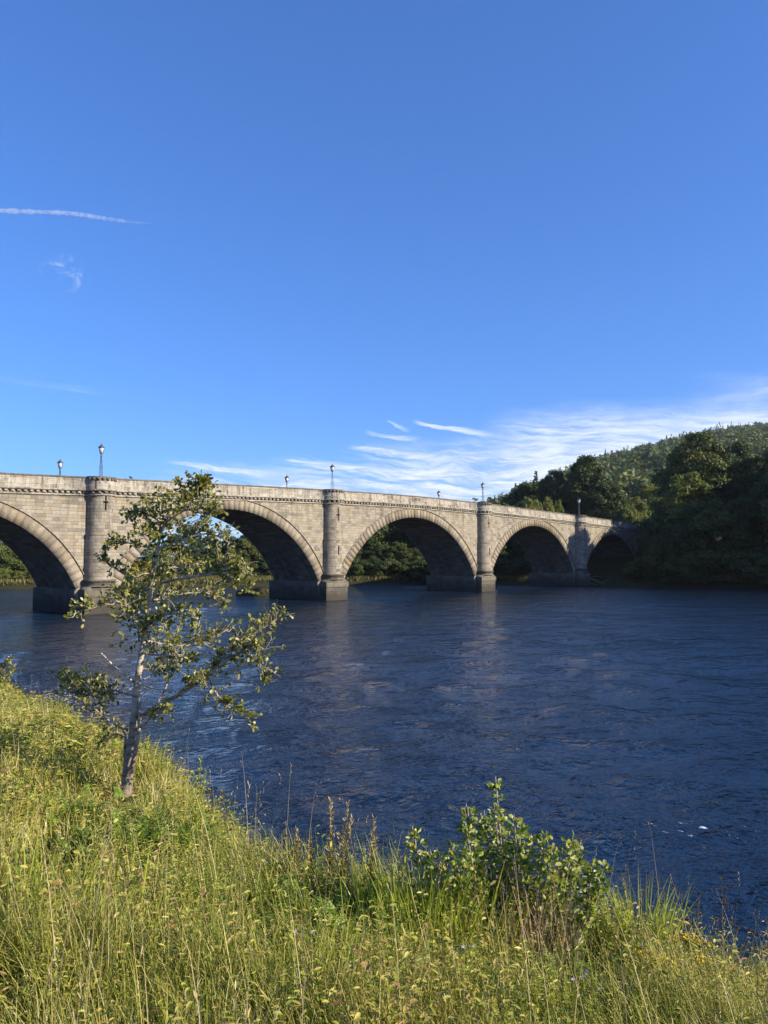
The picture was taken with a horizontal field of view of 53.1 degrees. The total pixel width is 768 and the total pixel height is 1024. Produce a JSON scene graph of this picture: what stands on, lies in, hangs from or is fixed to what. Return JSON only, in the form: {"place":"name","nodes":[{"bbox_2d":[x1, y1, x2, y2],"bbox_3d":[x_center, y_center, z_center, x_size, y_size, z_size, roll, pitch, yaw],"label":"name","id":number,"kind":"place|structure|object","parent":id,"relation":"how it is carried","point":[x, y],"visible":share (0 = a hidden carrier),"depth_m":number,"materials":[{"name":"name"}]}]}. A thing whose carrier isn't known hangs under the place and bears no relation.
{"place":"outdoors","nodes":[
{"label":"outdoors","id":0,"kind":"place"},
{"bbox_2d":[0,584,767,981],"bbox_3d":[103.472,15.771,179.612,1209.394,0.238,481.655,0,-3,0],"label":"water","id":1,"kind":"structure","parent":0,"point":[602,718],"depth_m":25.69,"materials":[{"name":"liquid"}]},
{"bbox_2d":[236,593,268,595],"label":"islet","id":2,"kind":"object","parent":1,"relation":"in","point":[251,594],"visible":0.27,"depth_m":106.26,"materials":[{"name":"plant"}]},
{"bbox_2d":[236,587,268,594],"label":"sedge","id":3,"kind":"object","parent":2,"relation":"on","point":[263,590],"visible":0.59,"depth_m":106.75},
{"bbox_2d":[0,472,643,614],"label":"stone bridge","id":4,"kind":"structure","parent":1,"relation":"in","point":[308,543],"depth_m":94.39,"materials":[{"name":"stone"}]},
{"bbox_2d":[57,459,62,474],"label":"street lamp","id":5,"kind":"object","parent":4,"relation":"on","point":[60,463],"visible":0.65,"depth_m":79.58,"materials":[{"name":"metal"}]},
{"bbox_2d":[98,442,104,475],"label":"street lamp","id":6,"kind":"object","parent":4,"relation":"on","point":[101,447],"visible":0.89,"depth_m":73.72,"materials":[{"name":"metal"}]},
{"bbox_2d":[590,576,609,584],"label":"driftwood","id":7,"kind":"object","parent":1,"relation":"in","point":[594,580],"visible":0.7,"depth_m":143.06,"materials":[{"name":"brown wood"}]},
{"bbox_2d":[0,531,767,1023],"bbox_3d":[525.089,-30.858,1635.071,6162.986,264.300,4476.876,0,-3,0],"label":"ground","id":8,"kind":"structure","parent":0,"point":[608,567],"depth_m":139.27,"materials":[{"name":"plant"}]},
{"bbox_2d":[0,568,12,580],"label":"willow tree","id":9,"kind":"object","parent":8,"relation":"on","point":[5,573],"visible":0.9,"depth_m":129.92,"materials":[{"name":"green plant"}]},
{"bbox_2d":[0,655,16,682],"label":"alder sapling","id":10,"kind":"object","parent":8,"relation":"on","point":[5,665],"visible":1,"depth_m":12.27,"materials":[{"name":"green plant"}]},
{"bbox_2d":[0,547,26,578],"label":"willow tree","id":11,"kind":"object","parent":8,"relation":"on","point":[11,562],"visible":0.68,"depth_m":135.08,"materials":[{"name":"green plant"}]},
{"bbox_2d":[9,571,26,579],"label":"willow tree","id":12,"kind":"object","parent":8,"relation":"on","point":[20,575],"visible":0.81,"depth_m":131.17,"materials":[{"name":"green plant"}]},
{"bbox_2d":[14,783,123,835],"bbox_3d":[-2.726,2.413,6.264,0.995,0.243,0.882,0,-3,0],"label":"fern patch","id":13,"kind":"object","parent":8,"relation":"on","point":[91,806],"visible":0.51,"depth_m":6.15,"materials":[{"name":"green plant"}]},
{"bbox_2d":[0,819,168,944],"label":"reed clump","id":14,"kind":"object","parent":8,"relation":"on","point":[35,880],"visible":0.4,"depth_m":3.92,"materials":[{"name":"green plant"}]},
{"bbox_2d":[25,805,198,866],"bbox_3d":[-1.868,2.346,5.349,0.834,0.337,1.051,-2,-4,30],"label":"fern patch","id":15,"kind":"object","parent":8,"relation":"on","point":[146,828],"visible":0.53,"depth_m":5.46,"materials":[{"name":"green plant"}]},
{"bbox_2d":[128,561,152,575],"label":"autumn shrub","id":16,"kind":"object","parent":8,"relation":"on","point":[139,566],"visible":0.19,"depth_m":146.91,"materials":[{"name":"green plant"}]},
{"bbox_2d":[137,543,172,575],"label":"willow tree","id":17,"kind":"object","parent":8,"relation":"on","point":[144,552],"visible":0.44,"depth_m":150.00,"materials":[{"name":"green plant"}]},
{"bbox_2d":[48,470,293,801],"bbox_3d":[-2.169,1.277,7.503,2.643,3.434,1.346,0,-3,0],"label":"alder tree","id":18,"kind":"object","parent":8,"relation":"on","point":[198,487],"visible":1,"depth_m":7.43,"materials":[{"name":"green plant"}]},
{"bbox_2d":[165,528,201,567],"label":"broadleaf tree","id":19,"kind":"object","parent":8,"relation":"on","point":[193,548],"visible":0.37,"depth_m":187.47,"materials":[{"name":"green plant"}]},
{"bbox_2d":[159,808,227,844],"bbox_3d":[-1.532,2.569,6.052,0.500,0.271,0.706,3,-5,-44],"label":"fern patch","id":20,"kind":"object","parent":8,"relation":"on","point":[207,827],"visible":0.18,"depth_m":6.11,"materials":[{"name":"green plant"}]},
{"bbox_2d":[188,755,206,840],"bbox_3d":[-1.466,2.300,6.023,0.161,0.812,0.082,0,-3,0],"label":"willowherb","id":21,"kind":"object","parent":8,"relation":"on","point":[195,807],"visible":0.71,"depth_m":6.03,"materials":[{"name":"green plant"}]},
{"bbox_2d":[196,537,224,565],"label":"broadleaf tree","id":22,"kind":"object","parent":8,"relation":"on","point":[203,548],"visible":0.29,"depth_m":170.30,"materials":[{"name":"green plant"}]},
{"bbox_2d":[204,551,224,574],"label":"riverside tree","id":23,"kind":"object","parent":8,"relation":"on","point":[213,555],"visible":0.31,"depth_m":159.13,"materials":[{"name":"green plant"}]},
{"bbox_2d":[146,861,299,907],"bbox_3d":[-0.996,2.361,4.817,0.817,0.226,0.714,-2,-4,27],"label":"fern patch","id":24,"kind":"object","parent":8,"relation":"on","point":[271,885],"visible":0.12,"depth_m":4.85,"materials":[{"name":"green plant"}]},
{"bbox_2d":[216,791,229,860],"bbox_3d":[-1.188,2.376,5.670,0.106,0.632,0.030,1,-3,-14],"label":"dead stalk","id":25,"kind":"object","parent":8,"relation":"on","point":[223,814],"visible":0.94,"depth_m":5.67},
{"bbox_2d":[220,537,234,570],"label":"riverside tree","id":26,"kind":"object","parent":8,"relation":"on","point":[226,543],"visible":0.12,"depth_m":176.44,"materials":[{"name":"green plant"}]},
{"bbox_2d":[235,549,250,568],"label":"broadleaf tree","id":27,"kind":"object","parent":8,"relation":"on","point":[245,553],"visible":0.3,"depth_m":159.20,"materials":[{"name":"green plant"}]},
{"bbox_2d":[230,535,262,571],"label":"riverside tree","id":28,"kind":"object","parent":8,"relation":"on","point":[242,542],"visible":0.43,"depth_m":167.49,"materials":[{"name":"green plant"}]},
{"bbox_2d":[0,574,527,585],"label":"bank grass","id":29,"kind":"structure","parent":8,"relation":"on","point":[199,579],"depth_m":142.65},
{"bbox_2d":[256,558,271,574],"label":"riverside tree","id":30,"kind":"object","parent":8,"relation":"on","point":[261,568],"visible":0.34,"depth_m":159.44,"materials":[{"name":"green plant"}]},
{"bbox_2d":[118,881,418,1022],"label":"reed clump","id":31,"kind":"object","parent":8,"relation":"on","point":[320,954],"visible":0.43,"depth_m":3.60,"materials":[{"name":"green plant"}]},
{"bbox_2d":[275,825,286,873],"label":"dead stalk","id":32,"kind":"object","parent":8,"relation":"on","point":[282,831],"visible":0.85,"depth_m":5.38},
{"bbox_2d":[291,826,301,872],"bbox_3d":[-0.603,2.401,5.278,0.089,0.497,0.077,2,-4,-36],"label":"willowherb","id":33,"kind":"object","parent":8,"relation":"on","point":[296,851],"visible":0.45,"depth_m":5.28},
{"bbox_2d":[304,835,315,888],"bbox_3d":[-0.510,2.440,5.273,0.096,0.445,0.083,0,-3,0],"label":"willowherb","id":34,"kind":"object","parent":8,"relation":"on","point":[311,846],"visible":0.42,"depth_m":5.28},
{"bbox_2d":[242,873,394,930],"bbox_3d":[-0.406,2.407,4.706,1.050,0.243,0.671,0,-3,0],"label":"fern patch","id":35,"kind":"object","parent":8,"relation":"on","point":[344,899],"visible":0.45,"depth_m":4.71,"materials":[{"name":"green plant"}]},
{"bbox_2d":[324,796,334,891],"bbox_3d":[-0.367,2.311,5.241,0.086,0.730,0.076,0,-3,0],"label":"willowherb","id":36,"kind":"object","parent":8,"relation":"on","point":[331,835],"visible":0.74,"depth_m":5.24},
{"bbox_2d":[269,896,405,960],"bbox_3d":[-0.293,2.365,4.291,0.762,0.248,0.595,-1,-3,12],"label":"fern patch","id":37,"kind":"object","parent":8,"relation":"on","point":[342,921],"visible":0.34,"depth_m":4.38,"materials":[{"name":"green plant"}]},
{"bbox_2d":[336,800,353,885],"bbox_3d":[-0.267,2.324,5.245,0.130,0.727,0.082,0,-3,0],"label":"willowherb","id":38,"kind":"object","parent":8,"relation":"on","point":[343,843],"visible":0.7,"depth_m":5.24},
{"bbox_2d":[346,558,374,578],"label":"waterside shrub","id":39,"kind":"object","parent":8,"relation":"on","point":[355,569],"visible":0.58,"depth_m":151.38,"materials":[{"name":"green plant"}]},
{"bbox_2d":[352,548,369,573],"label":"riverside tree","id":40,"kind":"object","parent":8,"relation":"on","point":[359,555],"visible":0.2,"depth_m":161.22,"materials":[{"name":"green plant"}]},
{"bbox_2d":[367,814,378,896],"bbox_3d":[-0.078,2.376,5.202,0.094,0.667,0.087,0,-3,0],"label":"willowherb","id":41,"kind":"object","parent":8,"relation":"on","point":[371,867],"visible":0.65,"depth_m":5.20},
{"bbox_2d":[357,557,390,574],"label":"waterside shrub","id":42,"kind":"object","parent":8,"relation":"on","point":[373,562],"visible":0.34,"depth_m":153.44,"materials":[{"name":"green plant"}]},
{"bbox_2d":[362,542,387,562],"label":"broadleaf tree","id":43,"kind":"object","parent":8,"relation":"on","point":[380,550],"visible":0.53,"depth_m":160.47,"materials":[{"name":"green plant"}]},
{"bbox_2d":[361,524,395,551],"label":"riverside tree","id":44,"kind":"object","parent":8,"relation":"on","point":[379,534],"visible":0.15,"depth_m":167.03,"materials":[{"name":"green plant"}]},
{"bbox_2d":[363,524,401,560],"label":"broadleaf tree","id":45,"kind":"object","parent":8,"relation":"on","point":[390,526],"visible":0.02,"depth_m":172.47,"materials":[{"name":"green plant"}]},
{"bbox_2d":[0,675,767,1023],"bbox_3d":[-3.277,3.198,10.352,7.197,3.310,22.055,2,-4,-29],"label":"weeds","id":46,"kind":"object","parent":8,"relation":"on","point":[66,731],"visible":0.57,"depth_m":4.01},
{"bbox_2d":[0,666,767,1023],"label":"dry grass stalks","id":47,"kind":"object","parent":8,"relation":"on","point":[80,994],"visible":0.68,"depth_m":3.22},
{"bbox_2d":[0,680,767,1023],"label":"grass","id":48,"kind":"structure","parent":8,"relation":"on","point":[14,968],"depth_m":3.77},
{"bbox_2d":[368,558,410,578],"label":"waterside shrub","id":49,"kind":"object","parent":8,"relation":"on","point":[383,565],"visible":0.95,"depth_m":151.41,"materials":[{"name":"green plant"}]},
{"bbox_2d":[385,541,411,573],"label":"riverside tree","id":50,"kind":"object","parent":8,"relation":"on","point":[401,550],"visible":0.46,"depth_m":159.72,"materials":[{"name":"green plant"}]},
{"bbox_2d":[390,526,410,552],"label":"broadleaf tree","id":51,"kind":"object","parent":8,"relation":"on","point":[399,538],"visible":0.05,"depth_m":168.66,"materials":[{"name":"green plant"}]},
{"bbox_2d":[387,557,423,577],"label":"waterside shrub","id":52,"kind":"object","parent":8,"relation":"on","point":[404,561],"visible":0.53,"depth_m":153.04,"materials":[{"name":"green plant"}]},
{"bbox_2d":[405,537,416,547],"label":"riverside tree","id":53,"kind":"object","parent":8,"relation":"on","point":[410,544],"visible":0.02,"depth_m":167.11,"materials":[{"name":"green plant"}]},
{"bbox_2d":[406,547,423,569],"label":"broadleaf tree","id":54,"kind":"object","parent":8,"relation":"on","point":[416,553],"visible":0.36,"depth_m":159.62,"materials":[{"name":"green plant"}]},
{"bbox_2d":[400,559,430,580],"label":"waterside shrub","id":55,"kind":"object","parent":8,"relation":"on","point":[426,573],"visible":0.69,"depth_m":151.45,"materials":[{"name":"green plant"}]},
{"bbox_2d":[325,825,517,956],"bbox_3d":[0.237,2.299,4.669,1.117,0.686,0.873,1,-3,-16],"label":"reed clump","id":56,"kind":"object","parent":8,"relation":"on","point":[406,899],"visible":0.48,"depth_m":4.62,"materials":[{"name":"green plant"}]},
{"bbox_2d":[401,866,532,963],"bbox_3d":[0.447,2.408,4.603,0.903,0.520,0.718,2,-4,-27],"label":"reed clump","id":57,"kind":"object","parent":8,"relation":"on","point":[474,928],"visible":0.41,"depth_m":4.51,"materials":[{"name":"green plant"}]},
{"bbox_2d":[451,944,482,978],"bbox_3d":[0.462,2.525,4.265,0.198,0.204,0.172,0,-3,0],"label":"aster","id":58,"kind":"object","parent":8,"relation":"on","point":[465,955],"visible":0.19,"depth_m":4.28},
{"bbox_2d":[493,561,510,577],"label":"waterside shrub","id":59,"kind":"object","parent":8,"relation":"on","point":[497,568],"visible":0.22,"depth_m":152.67,"materials":[{"name":"green plant"}]},
{"bbox_2d":[496,545,513,560],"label":"riverside tree","id":60,"kind":"object","parent":8,"relation":"on","point":[502,554],"visible":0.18,"depth_m":162.87,"materials":[{"name":"green plant"}]},
{"bbox_2d":[494,557,520,576],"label":"waterside shrub","id":61,"kind":"object","parent":8,"relation":"on","point":[505,561],"visible":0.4,"depth_m":154.35,"materials":[{"name":"green plant"}]},
{"bbox_2d":[405,777,616,991],"bbox_3d":[0.776,2.264,4.708,1.234,1.101,0.979,-1,-3,19],"label":"alder bush","id":62,"kind":"object","parent":8,"relation":"on","point":[547,892],"visible":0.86,"depth_m":4.69,"materials":[{"name":"green plant"}]},
{"bbox_2d":[503,538,525,561],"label":"broadleaf tree","id":63,"kind":"object","parent":8,"relation":"on","point":[516,546],"visible":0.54,"depth_m":164.74,"materials":[{"name":"green plant"}]},
{"bbox_2d":[504,557,532,575],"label":"waterside shrub","id":64,"kind":"object","parent":8,"relation":"on","point":[520,562],"visible":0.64,"depth_m":153.50,"materials":[{"name":"green plant"}]},
{"bbox_2d":[517,497,535,559],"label":"ash tree","id":65,"kind":"object","parent":8,"relation":"on","point":[528,503],"visible":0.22,"depth_m":164.74,"materials":[{"name":"green plant"}]},
{"bbox_2d":[500,480,553,507],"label":"riverside tree","id":66,"kind":"object","parent":8,"relation":"on","point":[526,489],"visible":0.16,"depth_m":218.62,"materials":[{"name":"green plant"}]},
{"bbox_2d":[533,499,542,510],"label":"ash tree","id":67,"kind":"object","parent":8,"relation":"on","point":[538,505],"visible":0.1,"depth_m":165.85,"materials":[{"name":"green plant"}]},
{"bbox_2d":[542,497,554,511],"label":"ash tree","id":68,"kind":"object","parent":8,"relation":"on","point":[547,503],"visible":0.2,"depth_m":166.84,"materials":[{"name":"green plant"}]},
{"bbox_2d":[532,467,572,511],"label":"broadleaf tree","id":69,"kind":"object","parent":8,"relation":"on","point":[548,484],"visible":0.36,"depth_m":210.53,"materials":[{"name":"green plant"}]},
{"bbox_2d":[474,938,630,1010],"bbox_3d":[0.812,2.604,4.469,0.865,0.228,0.993,3,-4,-39],"label":"fern patch","id":70,"kind":"object","parent":8,"relation":"on","point":[582,961],"visible":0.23,"depth_m":4.41,"materials":[{"name":"green plant"}]},
{"bbox_2d":[554,499,564,512],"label":"ash tree","id":71,"kind":"object","parent":8,"relation":"on","point":[558,507],"visible":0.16,"depth_m":167.81,"materials":[{"name":"green plant"}]},
{"bbox_2d":[561,454,607,516],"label":"broadleaf tree","id":72,"kind":"object","parent":8,"relation":"on","point":[585,477],"visible":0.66,"depth_m":202.44,"materials":[{"name":"green plant"}]},
{"bbox_2d":[567,970,602,1003],"bbox_3d":[1.095,2.614,4.189,0.212,0.213,0.164,-2,-4,26],"label":"aster","id":73,"kind":"object","parent":8,"relation":"on","point":[582,984],"visible":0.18,"depth_m":4.19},
{"bbox_2d":[589,480,628,517],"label":"broadleaf tree","id":74,"kind":"object","parent":8,"relation":"on","point":[604,496],"visible":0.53,"depth_m":194.28,"materials":[{"name":"green plant"}]},
{"bbox_2d":[586,509,633,552],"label":"autumn shrub","id":75,"kind":"object","parent":8,"relation":"on","point":[595,513],"visible":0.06,"depth_m":170.97,"materials":[{"name":"green plant"}]},
{"bbox_2d":[472,421,767,504],"bbox_3d":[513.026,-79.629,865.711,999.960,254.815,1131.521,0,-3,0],"label":"hillside broadleaf wood","id":76,"kind":"object","parent":8,"relation":"on","point":[637,470],"visible":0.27,"depth_m":512.85,"materials":[{"name":"green plant"}]},
{"bbox_2d":[619,875,632,917],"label":"dead stalk","id":77,"kind":"object","parent":8,"relation":"on","point":[625,887],"visible":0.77,"depth_m":5.18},
{"bbox_2d":[611,504,644,523],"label":"willow tree","id":78,"kind":"object","parent":8,"relation":"on","point":[629,512],"visible":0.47,"depth_m":188.44,"materials":[{"name":"green plant"}]},
{"bbox_2d":[494,421,766,498],"bbox_3d":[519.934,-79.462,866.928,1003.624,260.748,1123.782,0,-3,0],"label":"hillside conifers","id":79,"kind":"object","parent":8,"relation":"on","point":[631,450],"visible":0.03,"depth_m":651.61,"materials":[{"name":"green plant"}]},
{"bbox_2d":[624,556,651,576],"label":"waterside shrub","id":80,"kind":"object","parent":8,"relation":"on","point":[635,559],"visible":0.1,"depth_m":145.57,"materials":[{"name":"green plant"}]},
{"bbox_2d":[627,496,649,519],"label":"ash tree","id":81,"kind":"object","parent":8,"relation":"on","point":[637,503],"visible":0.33,"depth_m":229.20,"materials":[{"name":"green plant"}]},
{"bbox_2d":[634,873,649,942],"bbox_3d":[1.711,2.708,5.092,0.112,0.626,0.007,0,-3,0],"label":"dead stalk","id":82,"kind":"object","parent":8,"relation":"on","point":[642,902],"visible":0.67,"depth_m":5.10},
{"bbox_2d":[627,482,664,516],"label":"ash tree","id":83,"kind":"object","parent":8,"relation":"on","point":[645,489],"visible":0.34,"depth_m":238.35,"materials":[{"name":"green plant"}]},
{"bbox_2d":[621,553,680,580],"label":"waterside shrub","id":84,"kind":"object","parent":8,"relation":"on","point":[633,569],"visible":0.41,"depth_m":141.04,"materials":[{"name":"green plant"}]},
{"bbox_2d":[576,862,728,962],"bbox_3d":[1.749,2.694,5.036,1.068,0.608,0.702,0,-3,0],"label":"reed clump","id":85,"kind":"object","parent":8,"relation":"on","point":[663,917],"visible":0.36,"depth_m":5.08,"materials":[{"name":"green plant"}]},
{"bbox_2d":[632,948,683,997],"bbox_3d":[1.601,2.710,4.451,0.278,0.297,0.224,0,-3,0],"label":"tansy","id":86,"kind":"object","parent":8,"relation":"on","point":[643,959],"visible":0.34,"depth_m":4.44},
{"bbox_2d":[638,506,682,528],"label":"riverside tree","id":87,"kind":"object","parent":8,"relation":"on","point":[644,524],"visible":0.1,"depth_m":152.00,"materials":[{"name":"green plant"}]},
{"bbox_2d":[641,514,682,579],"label":"riverside tree","id":88,"kind":"object","parent":8,"relation":"on","point":[666,540],"visible":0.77,"depth_m":139.95,"materials":[{"name":"green plant"}]},
{"bbox_2d":[650,562,681,581],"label":"waterside shrub","id":89,"kind":"object","parent":8,"relation":"on","point":[667,573],"visible":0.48,"depth_m":137.96,"materials":[{"name":"green plant"}]},
{"bbox_2d":[659,884,694,947],"bbox_3d":[1.809,2.665,4.835,0.218,0.668,0.222,0,-3,0],"label":"dead stalk","id":90,"kind":"object","parent":8,"relation":"on","point":[680,891],"visible":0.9,"depth_m":4.86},
{"bbox_2d":[646,471,718,547],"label":"ash tree","id":91,"kind":"object","parent":8,"relation":"on","point":[676,492],"visible":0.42,"depth_m":150.57,"materials":[{"name":"green plant"}]},
{"bbox_2d":[657,551,714,581],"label":"waterside shrub","id":92,"kind":"object","parent":8,"relation":"on","point":[683,560],"visible":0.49,"depth_m":137.02,"materials":[{"name":"green plant"}]},
{"bbox_2d":[666,933,717,967],"bbox_3d":[1.911,2.781,4.735,0.284,0.382,0.209,-2,-4,36],"label":"tansy","id":93,"kind":"object","parent":8,"relation":"on","point":[685,939],"visible":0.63,"depth_m":4.72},
{"bbox_2d":[684,891,701,940],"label":"dead stalk","id":94,"kind":"object","parent":8,"relation":"on","point":[698,913],"visible":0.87,"depth_m":4.80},
{"bbox_2d":[649,429,742,503],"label":"broadleaf tree","id":95,"kind":"object","parent":8,"relation":"on","point":[682,459],"visible":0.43,"depth_m":162.24,"materials":[{"name":"green plant"}]},
{"bbox_2d":[672,548,728,583],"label":"waterside shrub","id":96,"kind":"object","parent":8,"relation":"on","point":[701,557],"visible":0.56,"depth_m":135.16,"materials":[{"name":"green plant"}]},
{"bbox_2d":[689,951,725,995],"bbox_3d":[1.923,2.793,4.597,0.227,0.302,0.183,-1,-4,20],"label":"tansy","id":97,"kind":"object","parent":8,"relation":"on","point":[706,962],"visible":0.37,"depth_m":4.59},
{"bbox_2d":[676,497,759,560],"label":"riverside tree","id":98,"kind":"object","parent":8,"relation":"on","point":[732,521],"visible":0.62,"depth_m":140.77,"materials":[{"name":"green plant"}]},
{"bbox_2d":[714,877,728,976],"bbox_3d":[2.055,2.604,4.639,0.072,0.752,0.179,-3,-4,41],"label":"dead stalk","id":99,"kind":"object","parent":8,"relation":"on","point":[727,899],"visible":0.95,"depth_m":4.67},
{"bbox_2d":[715,439,760,497],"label":"broadleaf tree","id":100,"kind":"object","parent":8,"relation":"on","point":[742,448],"visible":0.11,"depth_m":170.14,"materials":[{"name":"green plant"}]},
{"bbox_2d":[709,547,766,582],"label":"waterside shrub","id":101,"kind":"object","parent":8,"relation":"on","point":[741,554],"visible":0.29,"depth_m":134.31,"materials":[{"name":"green plant"}]},
{"bbox_2d":[722,453,767,520],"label":"broadleaf tree","id":102,"kind":"object","parent":8,"relation":"on","point":[739,487],"visible":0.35,"depth_m":157.92,"materials":[{"name":"green plant"}]},
{"bbox_2d":[735,926,754,969],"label":"dead stalk","id":103,"kind":"object","parent":8,"relation":"on","point":[751,931],"visible":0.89,"depth_m":4.62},
{"bbox_2d":[725,560,766,583],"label":"waterside shrub","id":104,"kind":"object","parent":8,"relation":"on","point":[742,579],"visible":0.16,"depth_m":133.12,"materials":[{"name":"green plant"}]},
{"bbox_2d":[729,550,767,583],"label":"waterside shrub","id":105,"kind":"object","parent":8,"relation":"on","point":[741,563],"visible":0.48,"depth_m":131.74,"materials":[{"name":"green plant"}]},
{"bbox_2d":[758,447,767,534],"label":"broadleaf tree","id":106,"kind":"object","parent":8,"relation":"on","point":[763,514],"visible":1,"depth_m":133.37,"materials":[{"name":"green plant"}]},
{"bbox_2d":[0,0,767,556],"label":"sky","id":107,"kind":"structure","parent":0,"point":[424,248],"materials":[{"name":"blue"}]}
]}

